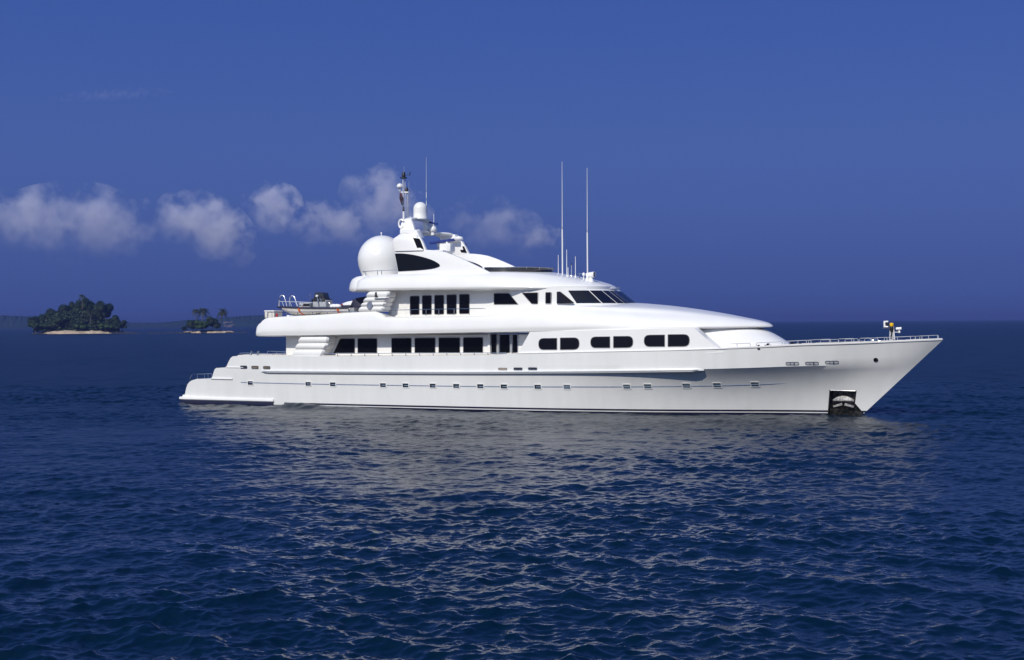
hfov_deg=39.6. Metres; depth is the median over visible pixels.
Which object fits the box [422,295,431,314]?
window
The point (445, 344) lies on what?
window
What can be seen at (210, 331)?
islet ground
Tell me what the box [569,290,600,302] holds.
bridge window
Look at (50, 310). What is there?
broadleaf tree
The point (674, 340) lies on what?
window
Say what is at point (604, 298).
bridge window
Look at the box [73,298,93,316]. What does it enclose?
broadleaf tree
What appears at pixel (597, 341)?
window
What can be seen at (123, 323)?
broadleaf tree
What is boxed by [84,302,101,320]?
broadleaf tree
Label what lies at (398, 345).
window
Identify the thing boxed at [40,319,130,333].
island ground
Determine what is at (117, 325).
bush
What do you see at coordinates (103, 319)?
undergrowth
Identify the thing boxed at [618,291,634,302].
bridge window
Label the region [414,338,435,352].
window
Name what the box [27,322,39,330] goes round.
bush
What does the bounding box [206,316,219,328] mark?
bush
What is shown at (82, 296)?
palm tree
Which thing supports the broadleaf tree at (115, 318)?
on the island ground at (69, 331)
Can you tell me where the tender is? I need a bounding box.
[277,292,359,315]
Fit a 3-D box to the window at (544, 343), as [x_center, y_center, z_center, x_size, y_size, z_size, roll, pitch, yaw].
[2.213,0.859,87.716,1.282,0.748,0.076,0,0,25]
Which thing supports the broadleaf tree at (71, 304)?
on the island ground at (69, 331)
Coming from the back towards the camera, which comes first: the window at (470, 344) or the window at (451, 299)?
the window at (451, 299)
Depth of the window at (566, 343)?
87.10 m
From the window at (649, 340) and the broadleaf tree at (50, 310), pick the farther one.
the broadleaf tree at (50, 310)
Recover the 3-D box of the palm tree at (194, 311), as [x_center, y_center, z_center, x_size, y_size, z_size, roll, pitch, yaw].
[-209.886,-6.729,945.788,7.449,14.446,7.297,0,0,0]
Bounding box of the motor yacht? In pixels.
[179,172,942,415]
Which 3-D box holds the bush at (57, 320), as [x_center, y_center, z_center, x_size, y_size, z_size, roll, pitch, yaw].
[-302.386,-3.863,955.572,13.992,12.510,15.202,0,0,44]
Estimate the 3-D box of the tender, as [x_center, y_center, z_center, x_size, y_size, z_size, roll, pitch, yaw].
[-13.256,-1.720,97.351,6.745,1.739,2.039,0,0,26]
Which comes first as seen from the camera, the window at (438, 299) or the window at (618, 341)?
the window at (618, 341)
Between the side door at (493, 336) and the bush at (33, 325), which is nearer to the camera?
the side door at (493, 336)
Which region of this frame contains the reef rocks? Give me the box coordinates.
[34,332,246,333]
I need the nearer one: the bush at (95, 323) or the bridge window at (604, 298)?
the bridge window at (604, 298)
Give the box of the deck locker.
[264,310,282,317]
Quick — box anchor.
[833,396,853,406]
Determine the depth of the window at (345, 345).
95.45 m
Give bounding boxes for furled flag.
[399,193,402,204]
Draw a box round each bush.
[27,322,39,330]
[39,322,55,327]
[51,315,74,328]
[74,324,92,328]
[88,319,102,327]
[98,324,113,331]
[112,322,120,328]
[186,320,195,331]
[194,320,209,331]
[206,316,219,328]
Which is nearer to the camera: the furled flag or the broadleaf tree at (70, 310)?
the furled flag
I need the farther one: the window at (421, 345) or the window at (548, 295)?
the window at (421, 345)
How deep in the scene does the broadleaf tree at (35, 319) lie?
961.11 m
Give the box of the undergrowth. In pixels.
[33,309,119,331]
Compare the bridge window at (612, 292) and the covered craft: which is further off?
the covered craft
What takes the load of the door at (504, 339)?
in the motor yacht
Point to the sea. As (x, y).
(146, 513)
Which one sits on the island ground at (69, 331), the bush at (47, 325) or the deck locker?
the bush at (47, 325)
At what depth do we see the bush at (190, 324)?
939.98 m
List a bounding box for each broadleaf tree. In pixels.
[27,315,48,323]
[46,308,54,315]
[52,304,68,315]
[67,305,85,319]
[69,302,84,309]
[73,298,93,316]
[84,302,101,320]
[92,301,113,319]
[105,315,120,323]
[120,320,126,331]
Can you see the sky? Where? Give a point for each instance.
(162, 161)
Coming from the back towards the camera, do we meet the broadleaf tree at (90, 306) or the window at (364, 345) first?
the broadleaf tree at (90, 306)
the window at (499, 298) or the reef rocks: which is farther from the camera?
the reef rocks
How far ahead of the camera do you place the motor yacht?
89.08 m
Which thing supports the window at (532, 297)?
in the motor yacht
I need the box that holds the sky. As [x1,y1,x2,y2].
[0,0,1023,322]
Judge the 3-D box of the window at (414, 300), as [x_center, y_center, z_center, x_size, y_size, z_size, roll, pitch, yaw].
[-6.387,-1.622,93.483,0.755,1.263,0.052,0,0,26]
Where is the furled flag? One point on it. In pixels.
(401, 198)
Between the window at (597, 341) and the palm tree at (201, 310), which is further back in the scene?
the palm tree at (201, 310)
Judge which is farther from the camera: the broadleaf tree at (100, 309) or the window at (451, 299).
the broadleaf tree at (100, 309)
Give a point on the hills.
(13, 322)
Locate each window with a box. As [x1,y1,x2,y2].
[333,338,354,352]
[357,338,376,352]
[391,338,411,352]
[410,296,419,314]
[413,238,422,248]
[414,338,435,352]
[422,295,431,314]
[434,295,443,314]
[438,337,459,352]
[446,294,456,313]
[459,294,469,313]
[463,337,482,352]
[494,293,517,304]
[522,292,537,303]
[538,338,556,349]
[545,292,551,303]
[557,292,573,303]
[560,337,579,349]
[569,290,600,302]
[590,290,615,302]
[590,336,609,347]
[603,291,622,302]
[610,291,627,302]
[613,336,632,347]
[614,291,629,302]
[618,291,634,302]
[644,335,664,346]
[668,334,689,346]
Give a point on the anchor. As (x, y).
(843, 398)
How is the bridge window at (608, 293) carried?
in the motor yacht
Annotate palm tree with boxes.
[78,295,86,309]
[85,311,95,323]
[191,309,200,330]
[195,308,210,320]
[217,308,228,327]
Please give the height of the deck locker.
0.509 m
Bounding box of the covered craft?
[341,297,366,307]
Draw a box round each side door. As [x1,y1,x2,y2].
[491,334,496,353]
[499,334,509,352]
[512,334,517,352]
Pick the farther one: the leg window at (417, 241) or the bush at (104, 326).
the bush at (104, 326)
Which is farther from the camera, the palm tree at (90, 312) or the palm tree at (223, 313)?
the palm tree at (90, 312)
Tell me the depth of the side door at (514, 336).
89.90 m
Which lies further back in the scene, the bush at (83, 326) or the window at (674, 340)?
the bush at (83, 326)
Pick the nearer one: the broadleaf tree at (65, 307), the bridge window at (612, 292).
the bridge window at (612, 292)
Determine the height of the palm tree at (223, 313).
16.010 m
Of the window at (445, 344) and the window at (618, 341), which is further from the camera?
the window at (445, 344)
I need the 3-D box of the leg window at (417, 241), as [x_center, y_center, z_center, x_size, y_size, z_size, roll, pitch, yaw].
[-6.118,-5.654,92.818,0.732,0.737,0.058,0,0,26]
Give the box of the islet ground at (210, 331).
[186,330,232,332]
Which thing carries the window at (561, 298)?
in the motor yacht
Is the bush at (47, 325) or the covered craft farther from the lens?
the bush at (47, 325)
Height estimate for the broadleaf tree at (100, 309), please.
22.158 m
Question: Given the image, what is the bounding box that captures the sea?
[0,319,1023,659]
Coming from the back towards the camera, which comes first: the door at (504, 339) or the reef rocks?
the reef rocks
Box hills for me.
[0,315,284,328]
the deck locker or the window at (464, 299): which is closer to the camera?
the window at (464, 299)
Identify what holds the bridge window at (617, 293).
in the motor yacht
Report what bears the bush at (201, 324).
on the islet ground at (210, 331)

